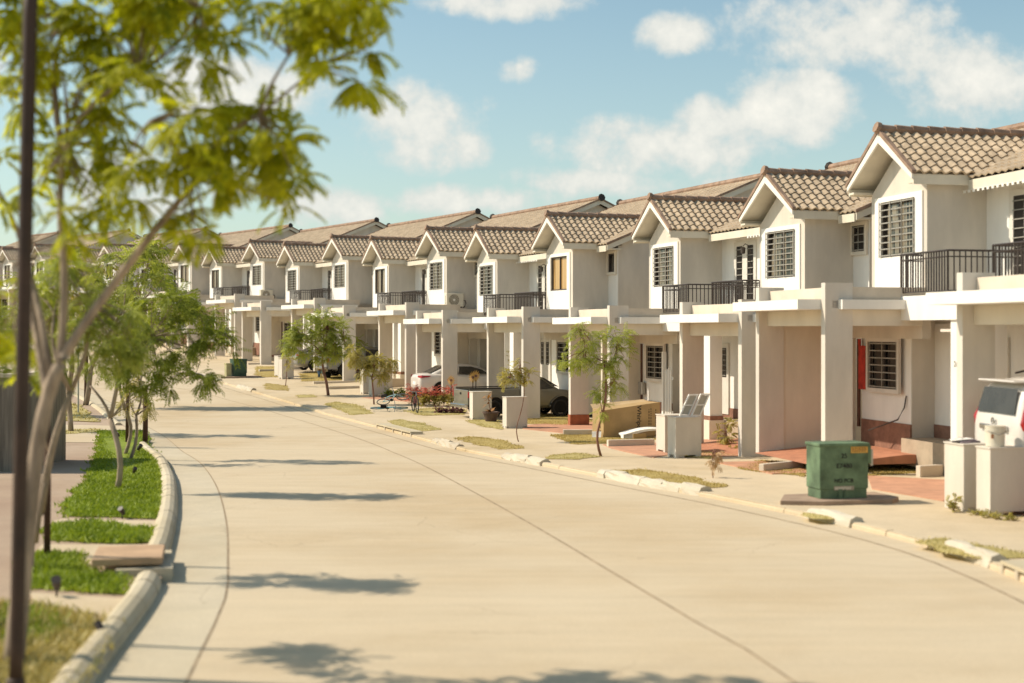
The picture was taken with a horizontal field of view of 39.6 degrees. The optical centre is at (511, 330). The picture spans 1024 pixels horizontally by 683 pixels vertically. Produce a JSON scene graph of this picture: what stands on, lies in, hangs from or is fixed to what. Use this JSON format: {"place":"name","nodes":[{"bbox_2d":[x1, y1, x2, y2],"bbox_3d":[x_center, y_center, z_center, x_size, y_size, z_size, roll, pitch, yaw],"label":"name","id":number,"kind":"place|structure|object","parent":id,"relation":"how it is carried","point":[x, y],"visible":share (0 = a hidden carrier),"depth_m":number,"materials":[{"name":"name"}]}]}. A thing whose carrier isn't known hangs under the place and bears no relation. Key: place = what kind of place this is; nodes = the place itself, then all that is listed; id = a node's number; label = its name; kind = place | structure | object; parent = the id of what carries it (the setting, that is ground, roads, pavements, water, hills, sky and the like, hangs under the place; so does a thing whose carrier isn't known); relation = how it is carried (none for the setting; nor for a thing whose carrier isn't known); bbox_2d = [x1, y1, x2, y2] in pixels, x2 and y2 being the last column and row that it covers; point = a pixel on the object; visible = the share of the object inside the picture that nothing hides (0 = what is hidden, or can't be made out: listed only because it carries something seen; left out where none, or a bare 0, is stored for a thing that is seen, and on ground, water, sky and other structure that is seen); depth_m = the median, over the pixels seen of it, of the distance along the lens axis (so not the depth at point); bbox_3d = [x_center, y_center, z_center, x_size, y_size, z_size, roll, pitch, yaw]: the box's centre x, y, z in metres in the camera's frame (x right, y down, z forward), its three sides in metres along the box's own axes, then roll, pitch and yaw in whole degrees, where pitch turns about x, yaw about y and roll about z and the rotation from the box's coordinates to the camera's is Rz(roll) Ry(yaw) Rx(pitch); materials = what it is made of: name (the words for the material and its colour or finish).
{"place":"outdoors","nodes":[
{"label":"outdoors","id":0,"kind":"place"},
{"bbox_2d":[10,547,138,593],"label":"grass","id":1,"kind":"structure","parent":0,"point":[72,571],"depth_m":17.20,"materials":[{"name":"plant"}]},
{"bbox_2d":[6,250,163,565],"bbox_3d":[-5.473,1.011,18.042,2.177,4.066,1.559,0,0,0],"label":"tree","id":2,"kind":"object","parent":1,"relation":"on","point":[51,305],"visible":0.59,"depth_m":17.78,"materials":[{"name":"green plant"}]},
{"bbox_2d":[30,592,121,616],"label":"path","id":3,"kind":"structure","parent":0,"point":[98,604],"depth_m":15.74,"materials":[{"name":"concrete"}]},
{"bbox_2d":[66,402,100,421],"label":"grass","id":4,"kind":"structure","parent":0,"point":[83,414],"depth_m":53.08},
{"bbox_2d":[0,370,176,681],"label":"path","id":5,"kind":"structure","parent":0,"point":[66,473],"depth_m":25.74,"materials":[{"name":"concrete"}]},
{"bbox_2d":[0,280,32,386],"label":"tree","id":6,"kind":"object","parent":5,"relation":"on","point":[2,310],"visible":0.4,"depth_m":14.19,"materials":[{"name":"green plant"}]},
{"bbox_2d":[0,370,67,471],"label":"boundary wall","id":7,"kind":"structure","parent":5,"relation":"on","point":[7,399],"depth_m":31.62,"materials":[{"name":"paint"}]},
{"bbox_2d":[44,419,50,553],"bbox_3d":[-6.195,1.894,18.957,0.094,2.351,0.090,0,0,0],"label":"wooden stake","id":8,"kind":"object","parent":5,"relation":"on","point":[47,531],"visible":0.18,"depth_m":18.92,"materials":[{"name":"wood"}]},
{"bbox_2d":[0,249,120,430],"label":"tree","id":9,"kind":"object","parent":5,"relation":"on","point":[70,419],"visible":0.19,"depth_m":45.71,"materials":[{"name":"green plant"}]},
{"bbox_2d":[0,596,130,682],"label":"grass","id":10,"kind":"structure","parent":5,"relation":"on","point":[45,661],"depth_m":13.37,"materials":[{"name":"plant"}]},
{"bbox_2d":[6,0,37,682],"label":"lamp post","id":11,"kind":"object","parent":10,"relation":"on","point":[23,345],"visible":1,"depth_m":11.55,"materials":[{"name":"metal"}]},
{"bbox_2d":[0,0,407,660],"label":"tree","id":12,"kind":"object","parent":10,"relation":"on","point":[146,26],"visible":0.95,"depth_m":12.56,"materials":[{"name":"green plant"}]},
{"bbox_2d":[46,235,119,383],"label":"tree","id":13,"kind":"object","parent":5,"relation":"on","point":[70,374],"visible":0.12,"depth_m":58.71,"materials":[{"name":"green plant"}]},
{"bbox_2d":[40,515,157,543],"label":"grass","id":14,"kind":"structure","parent":5,"relation":"on","point":[92,530],"depth_m":20.94,"materials":[{"name":"plant"}]},
{"bbox_2d":[54,429,171,518],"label":"grass","id":15,"kind":"structure","parent":5,"relation":"on","point":[136,494],"depth_m":27.67,"materials":[{"name":"plant"}]},
{"bbox_2d":[116,346,162,458],"bbox_3d":[-9.108,1.768,34.870,1.252,2.938,1.391,0,0,-29],"label":"tree","id":16,"kind":"object","parent":5,"relation":"on","point":[145,410],"visible":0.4,"depth_m":34.83,"materials":[{"name":"green plant"}]},
{"bbox_2d":[115,550,172,581],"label":"kerb","id":17,"kind":"structure","parent":5,"relation":"on","point":[164,570],"depth_m":17.51,"materials":[{"name":"concrete"}]},
{"bbox_2d":[91,544,164,566],"bbox_3d":[-4.856,2.853,18.059,0.850,0.090,1.100,0,0,-12],"label":"slab cover","id":18,"kind":"object","parent":17,"relation":"on","point":[123,555],"visible":1,"depth_m":17.74,"materials":[{"name":"concrete"}]},
{"bbox_2d":[91,238,199,453],"bbox_3d":[-9.362,0.436,36.369,2.670,5.652,1.900,0,0,-24],"label":"tree","id":19,"kind":"object","parent":5,"relation":"on","point":[145,280],"visible":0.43,"depth_m":36.09,"materials":[{"name":"green plant"}]},
{"bbox_2d":[83,221,230,404],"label":"tree","id":20,"kind":"object","parent":5,"relation":"on","point":[161,251],"visible":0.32,"depth_m":58.51,"materials":[{"name":"green plant"}]},
{"bbox_2d":[67,274,251,487],"bbox_3d":[-6.901,1.018,27.580,3.796,4.204,1.641,0,0,0],"label":"tree","id":21,"kind":"object","parent":5,"relation":"on","point":[172,360],"visible":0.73,"depth_m":27.42,"materials":[{"name":"green plant"}]},
{"bbox_2d":[36,544,147,569],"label":"path","id":22,"kind":"structure","parent":0,"point":[91,548],"depth_m":19.68,"materials":[{"name":"concrete"}]},
{"bbox_2d":[66,425,124,442],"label":"path","id":23,"kind":"structure","parent":0,"point":[85,437],"depth_m":44.33,"materials":[{"name":"concrete"}]},
{"bbox_2d":[325,401,372,414],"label":"grass","id":24,"kind":"structure","parent":0,"point":[351,409],"depth_m":56.87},
{"bbox_2d":[387,419,440,430],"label":"grass","id":25,"kind":"structure","parent":0,"point":[421,426],"depth_m":48.24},
{"bbox_2d":[465,419,503,428],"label":"grass","id":26,"kind":"structure","parent":0,"point":[484,423],"depth_m":49.15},
{"bbox_2d":[469,391,491,419],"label":"utility pillar","id":27,"kind":"structure","parent":26,"relation":"on","point":[477,404],"depth_m":51.25,"materials":[{"name":"paint"}]},
{"bbox_2d":[453,436,523,449],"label":"grass","id":28,"kind":"structure","parent":0,"point":[497,443],"depth_m":41.11,"materials":[{"name":"plant"}]},
{"bbox_2d":[0,345,1023,682],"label":"road","id":29,"kind":"structure","parent":0,"point":[354,557],"depth_m":17.68,"materials":[{"name":"concrete"}]},
{"bbox_2d":[52,570,161,682],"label":"kerb","id":30,"kind":"structure","parent":29,"relation":"on","point":[133,602],"depth_m":14.08,"materials":[{"name":"concrete"}]},
{"bbox_2d":[1,366,226,682],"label":"gutter","id":31,"kind":"object","parent":29,"relation":"on","point":[164,642],"visible":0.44,"depth_m":16.91,"materials":[{"name":"concrete"}]},
{"bbox_2d":[8,367,228,682],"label":"road joint","id":32,"kind":"object","parent":29,"relation":"on","point":[200,652],"visible":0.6,"depth_m":17.31,"materials":[{"name":"concrete"}]},
{"bbox_2d":[139,441,177,549],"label":"kerb","id":33,"kind":"structure","parent":29,"relation":"on","point":[165,522],"depth_m":24.02,"materials":[{"name":"concrete"}]},
{"bbox_2d":[130,380,796,682],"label":"road joint","id":34,"kind":"object","parent":29,"relation":"on","point":[773,667],"visible":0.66,"depth_m":17.38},
{"bbox_2d":[32,342,1023,581],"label":"kerb","id":35,"kind":"structure","parent":29,"relation":"on","point":[854,525],"depth_m":26.13,"materials":[{"name":"concrete"}]},
{"bbox_2d":[190,377,1023,602],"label":"road joint","id":36,"kind":"object","parent":29,"relation":"on","point":[735,509],"visible":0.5,"depth_m":22.95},
{"bbox_2d":[0,0,1023,245],"label":"sky","id":37,"kind":"structure","parent":0,"point":[511,105],"materials":[{"name":"blue"}]},
{"bbox_2d":[5,328,1023,574],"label":"sidewalk","id":38,"kind":"structure","parent":0,"point":[919,516],"depth_m":34.05,"materials":[{"name":"concrete"}]},
{"bbox_2d":[0,231,57,279],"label":"townhouse","id":39,"kind":"structure","parent":38,"relation":"on","point":[52,239],"depth_m":146.04,"materials":[{"name":"beige paint"}]},
{"bbox_2d":[0,233,98,322],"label":"townhouse","id":40,"kind":"structure","parent":38,"relation":"on","point":[8,258],"depth_m":137.70,"materials":[{"name":"beige paint"}]},
{"bbox_2d":[2,228,141,325],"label":"townhouse","id":41,"kind":"structure","parent":38,"relation":"on","point":[126,239],"depth_m":132.19,"materials":[{"name":"beige paint"}]},
{"bbox_2d":[69,227,210,335],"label":"townhouse","id":42,"kind":"structure","parent":38,"relation":"on","point":[108,249],"depth_m":120.01,"materials":[{"name":"beige paint"}]},
{"bbox_2d":[105,229,252,337],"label":"townhouse","id":43,"kind":"structure","parent":38,"relation":"on","point":[228,236],"depth_m":114.70,"materials":[{"name":"beige paint"}]},
{"bbox_2d":[143,223,298,344],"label":"townhouse","id":44,"kind":"structure","parent":38,"relation":"on","point":[199,278],"depth_m":108.00,"materials":[{"name":"beige paint"}]},
{"bbox_2d":[221,359,261,377],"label":"transformer cabinet","id":45,"kind":"object","parent":38,"relation":"on","point":[239,373],"visible":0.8,"depth_m":75.39,"materials":[{"name":"metal"}]},
{"bbox_2d":[171,225,334,352],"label":"townhouse","id":46,"kind":"structure","parent":38,"relation":"on","point":[229,272],"depth_m":101.13,"materials":[{"name":"beige paint"}]},
{"bbox_2d":[278,357,293,378],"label":"utility pillar","id":47,"kind":"structure","parent":38,"relation":"on","point":[282,373],"depth_m":74.50,"materials":[{"name":"paint"}]},
{"bbox_2d":[206,217,385,356],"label":"townhouse","id":48,"kind":"structure","parent":38,"relation":"on","point":[260,257],"depth_m":94.58,"materials":[{"name":"beige paint"}]},
{"bbox_2d":[276,306,358,395],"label":"tree","id":49,"kind":"object","parent":38,"relation":"on","point":[296,337],"visible":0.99,"depth_m":63.60,"materials":[{"name":"green plant"}]},
{"bbox_2d":[233,218,428,364],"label":"townhouse","id":50,"kind":"structure","parent":38,"relation":"on","point":[306,267],"depth_m":88.18,"materials":[{"name":"beige paint"}]},
{"bbox_2d":[315,347,377,375],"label":"pickup truck","id":51,"kind":"object","parent":38,"relation":"on","point":[334,370],"visible":0.34,"depth_m":74.97,"materials":[{"name":"silver paint"}]},
{"bbox_2d":[343,344,400,404],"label":"tree","id":52,"kind":"object","parent":38,"relation":"on","point":[371,367],"visible":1,"depth_m":58.84,"materials":[{"name":"green plant"}]},
{"bbox_2d":[281,208,489,370],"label":"townhouse","id":53,"kind":"structure","parent":38,"relation":"on","point":[352,278],"depth_m":81.27,"materials":[{"name":"beige paint"}]},
{"bbox_2d":[311,206,541,380],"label":"townhouse","id":54,"kind":"structure","parent":38,"relation":"on","point":[398,266],"depth_m":74.54,"materials":[{"name":"beige paint"}]},
{"bbox_2d":[411,363,486,396],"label":"parked car","id":55,"kind":"object","parent":38,"relation":"on","point":[429,378],"visible":0.33,"depth_m":61.72,"materials":[{"name":"white paint"}]},
{"bbox_2d":[367,194,614,390],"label":"townhouse","id":56,"kind":"structure","parent":38,"relation":"on","point":[439,250],"depth_m":67.81,"materials":[{"name":"beige paint"}]},
{"bbox_2d":[429,262,441,289],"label":"window","id":57,"kind":"structure","parent":56,"relation":"in","point":[436,268],"depth_m":68.08,"materials":[{"name":"white glass"}]},
{"bbox_2d":[450,376,568,415],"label":"pickup truck","id":58,"kind":"object","parent":38,"relation":"on","point":[554,400],"visible":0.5,"depth_m":52.72,"materials":[{"name":"grey paint"}]},
{"bbox_2d":[502,396,526,428],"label":"utility pillar","id":59,"kind":"structure","parent":38,"relation":"on","point":[512,406],"depth_m":47.23,"materials":[{"name":"paint"}]},
{"bbox_2d":[496,358,540,441],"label":"tree","id":60,"kind":"object","parent":38,"relation":"on","point":[519,375],"visible":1,"depth_m":41.64,"materials":[{"name":"green plant"}]},
{"bbox_2d":[501,452,549,465],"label":"rolled kerb","id":61,"kind":"structure","parent":38,"relation":"on","point":[528,459],"depth_m":35.28,"materials":[{"name":"concrete"}]},
{"bbox_2d":[403,188,683,401],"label":"townhouse","id":62,"kind":"structure","parent":38,"relation":"on","point":[510,263],"depth_m":61.32,"materials":[{"name":"beige paint"}]},
{"bbox_2d":[479,265,492,295],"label":"window","id":63,"kind":"structure","parent":62,"relation":"in","point":[486,277],"depth_m":62.14,"materials":[{"name":"white glass"}]},
{"bbox_2d":[537,262,545,308],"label":"balcony door","id":64,"kind":"structure","parent":62,"relation":"in","point":[541,276],"depth_m":60.09,"materials":[{"name":"white glass"}]},
{"bbox_2d":[527,413,591,424],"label":"grass","id":65,"kind":"structure","parent":38,"relation":"on","point":[551,419],"depth_m":51.00,"materials":[{"name":"plant"}]},
{"bbox_2d":[550,434,632,443],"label":"grass","id":66,"kind":"structure","parent":38,"relation":"on","point":[582,439],"depth_m":42.49,"materials":[{"name":"plant"}]},
{"bbox_2d":[590,399,659,436],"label":"cardboard box","id":67,"kind":"object","parent":66,"relation":"on","point":[627,415],"visible":0.73,"depth_m":43.46,"materials":[{"name":"cardboard"}]},
{"bbox_2d":[551,321,638,455],"bbox_3d":[2.145,1.516,36.445,2.249,3.491,1.174,0,0,-9],"label":"tree","id":68,"kind":"object","parent":38,"relation":"on","point":[609,370],"visible":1,"depth_m":36.38,"materials":[{"name":"green plant"}]},
{"bbox_2d":[472,173,761,417],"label":"townhouse","id":69,"kind":"structure","parent":38,"relation":"on","point":[597,260],"depth_m":53.75,"materials":[{"name":"beige paint"}]},
{"bbox_2d":[540,338,550,381],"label":"entrance door","id":70,"kind":"structure","parent":69,"relation":"in","point":[545,345],"depth_m":57.50,"materials":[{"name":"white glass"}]},
{"bbox_2d":[552,256,566,290],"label":"window","id":71,"kind":"structure","parent":69,"relation":"in","point":[560,264],"depth_m":54.60,"materials":[{"name":"beige glass"}]},
{"bbox_2d":[556,340,568,373],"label":"window","id":72,"kind":"structure","parent":69,"relation":"in","point":[560,344],"depth_m":54.36,"materials":[{"name":"white glass"}]},
{"bbox_2d":[607,439,654,445],"bbox_3d":[3.344,3.218,40.044,1.397,0.300,0.140,0,0,-17],"label":"garden edging","id":73,"kind":"object","parent":38,"relation":"on","point":[626,442],"visible":0.58,"depth_m":39.98,"materials":[{"name":"paint"}]},
{"bbox_2d":[597,469,711,495],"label":"rolled kerb","id":74,"kind":"structure","parent":38,"relation":"on","point":[662,484],"depth_m":28.73,"materials":[{"name":"concrete"}]},
{"bbox_2d":[655,413,686,452],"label":"utility pillar","id":75,"kind":"structure","parent":38,"relation":"on","point":[661,432],"depth_m":37.80,"materials":[{"name":"paint"}]},
{"bbox_2d":[617,468,727,487],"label":"grass","id":76,"kind":"structure","parent":38,"relation":"on","point":[669,477],"depth_m":29.93,"materials":[{"name":"plant"}]},
{"bbox_2d":[667,416,701,457],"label":"utility pillar","id":77,"kind":"structure","parent":38,"relation":"on","point":[684,435],"depth_m":35.95,"materials":[{"name":"paint"}]},
{"bbox_2d":[552,158,859,424],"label":"townhouse","id":78,"kind":"structure","parent":38,"relation":"on","point":[698,245],"depth_m":46.23,"materials":[{"name":"beige paint"}]},
{"bbox_2d":[645,343,665,381],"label":"window","id":79,"kind":"structure","parent":78,"relation":"in","point":[653,352],"depth_m":47.88,"materials":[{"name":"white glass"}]},
{"bbox_2d":[653,246,672,286],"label":"window","id":80,"kind":"structure","parent":78,"relation":"in","point":[665,254],"depth_m":47.17,"materials":[{"name":"white glass"}]},
{"bbox_2d":[662,352,673,413],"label":"gate panel","id":81,"kind":"structure","parent":78,"relation":"attached to","point":[667,378],"depth_m":46.25,"materials":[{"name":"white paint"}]},
{"bbox_2d":[722,343,729,413],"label":"entrance door","id":82,"kind":"structure","parent":78,"relation":"in","point":[725,346],"depth_m":44.07,"materials":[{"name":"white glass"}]},
{"bbox_2d":[734,240,756,301],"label":"balcony door","id":83,"kind":"structure","parent":78,"relation":"in","point":[745,265],"depth_m":44.55,"materials":[{"name":"white glass"}]},
{"bbox_2d":[712,417,737,444],"bbox_3d":[5.894,2.832,39.146,0.758,0.921,0.728,0,0,0],"label":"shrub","id":84,"kind":"object","parent":38,"relation":"on","point":[724,441],"visible":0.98,"depth_m":39.16,"materials":[{"name":"green plant"}]},
{"bbox_2d":[759,461,802,470],"bbox_3d":[6.095,3.112,32.169,1.479,0.270,0.140,0,0,-43],"label":"garden edging","id":85,"kind":"object","parent":38,"relation":"on","point":[778,465],"visible":0.42,"depth_m":32.04,"materials":[{"name":"paint"}]},
{"bbox_2d":[804,508,863,527],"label":"rolled kerb","id":86,"kind":"structure","parent":38,"relation":"on","point":[842,519],"depth_m":22.86,"materials":[{"name":"concrete"}]},
{"bbox_2d":[780,440,898,505],"bbox_3d":[5.749,2.576,25.427,2.295,1.160,1.140,0,0,-13],"label":"transformer cabinet","id":87,"kind":"object","parent":38,"relation":"on","point":[836,472],"visible":0.99,"depth_m":25.17,"materials":[{"name":"metal"}]},
{"bbox_2d":[660,122,1023,456],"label":"townhouse","id":88,"kind":"structure","parent":38,"relation":"on","point":[813,229],"depth_m":38.60,"materials":[{"name":"beige paint"}]},
{"bbox_2d":[765,229,794,278],"bbox_3d":[7.466,-2.110,39.376,0.169,1.300,1.624,0,0,-17],"label":"window","id":89,"kind":"structure","parent":88,"relation":"in","point":[781,244],"depth_m":39.41,"materials":[{"name":"white glass"}]},
{"bbox_2d":[851,221,867,255],"bbox_3d":[9.350,-2.470,38.216,0.124,0.900,0.800,0,0,-17],"label":"small window","id":90,"kind":"structure","parent":88,"relation":"in","point":[859,230],"depth_m":38.22,"materials":[{"name":"white glass"}]},
{"bbox_2d":[733,122,1023,471],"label":"townhouse","id":91,"kind":"structure","parent":38,"relation":"on","point":[947,204],"depth_m":32.33,"materials":[{"name":"beige paint"}]},
{"bbox_2d":[866,338,900,393],"bbox_3d":[8.756,0.820,33.480,0.124,1.300,1.600,0,0,-13],"label":"window","id":92,"kind":"structure","parent":91,"relation":"in","point":[886,357],"depth_m":33.46,"materials":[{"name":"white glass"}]},
{"bbox_2d":[879,197,913,257],"bbox_3d":[8.929,-2.360,32.847,0.169,1.300,1.624,0,0,-13],"label":"window","id":93,"kind":"structure","parent":91,"relation":"in","point":[898,216],"depth_m":32.98,"materials":[{"name":"white glass"}]},
{"bbox_2d":[1009,188,1023,274],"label":"balcony door","id":94,"kind":"structure","parent":91,"relation":"in","point":[1016,196],"depth_m":30.73,"materials":[{"name":"white glass"}]},
{"bbox_2d":[916,464,942,476],"bbox_3d":[8.936,3.054,30.438,0.650,0.340,0.140,0,0,-27],"label":"garden edging","id":95,"kind":"object","parent":38,"relation":"on","point":[934,470],"visible":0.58,"depth_m":30.35,"materials":[{"name":"paint"}]},
{"bbox_2d":[943,441,985,511],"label":"utility pillar","id":96,"kind":"structure","parent":38,"relation":"on","point":[960,469],"depth_m":23.98,"materials":[{"name":"paint"}]},
{"bbox_2d":[915,535,1023,558],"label":"grass","id":97,"kind":"structure","parent":38,"relation":"on","point":[938,544],"depth_m":19.53,"materials":[{"name":"plant"}]},
{"bbox_2d":[926,241,1023,438],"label":"townhouse","id":98,"kind":"structure","parent":38,"relation":"on","point":[990,307],"depth_m":25.56,"materials":[{"name":"beige paint"}]},
{"bbox_2d":[974,370,1023,446],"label":"offroad car","id":99,"kind":"object","parent":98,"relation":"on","point":[1001,402],"visible":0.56,"depth_m":24.13,"materials":[{"name":"white paint"}]},
{"bbox_2d":[945,540,1008,567],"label":"rolled kerb","id":100,"kind":"structure","parent":38,"relation":"on","point":[987,555],"depth_m":18.95,"materials":[{"name":"concrete"}]},
{"bbox_2d":[975,445,1023,515],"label":"utility pillar","id":101,"kind":"structure","parent":38,"relation":"on","point":[999,479],"depth_m":23.34,"materials":[{"name":"paint"}]},
{"bbox_2d":[984,425,1005,446],"bbox_3d":[7.987,1.746,23.496,0.342,0.345,0.361,0,0,0],"label":"bucket","id":102,"kind":"object","parent":101,"relation":"on","point":[994,435],"visible":1,"depth_m":23.37,"materials":[{"name":"plastic"}]},
{"bbox_2d":[1000,560,1023,579],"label":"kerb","id":103,"kind":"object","parent":38,"relation":"on","point":[1017,566],"visible":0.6,"depth_m":17.85,"materials":[{"name":"concrete"}]},
{"bbox_2d":[523,421,591,432],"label":"driveway","id":104,"kind":"structure","parent":0,"point":[555,428],"depth_m":47.37,"materials":[{"name":"concrete"}]},
{"bbox_2d":[602,442,667,457],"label":"driveway","id":105,"kind":"structure","parent":0,"point":[647,451],"depth_m":38.18,"materials":[{"name":"concrete"}]},
{"bbox_2d":[720,461,805,473],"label":"driveway","id":106,"kind":"structure","parent":0,"point":[739,463],"depth_m":33.16,"materials":[{"name":"ceramic"}]},
{"bbox_2d":[868,464,915,474],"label":"grass","id":107,"kind":"structure","parent":0,"point":[885,469],"depth_m":31.99,"materials":[{"name":"plant"}]},
{"bbox_2d":[868,475,944,500],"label":"driveway","id":108,"kind":"structure","parent":0,"point":[933,489],"depth_m":28.02,"materials":[{"name":"ceramic"}]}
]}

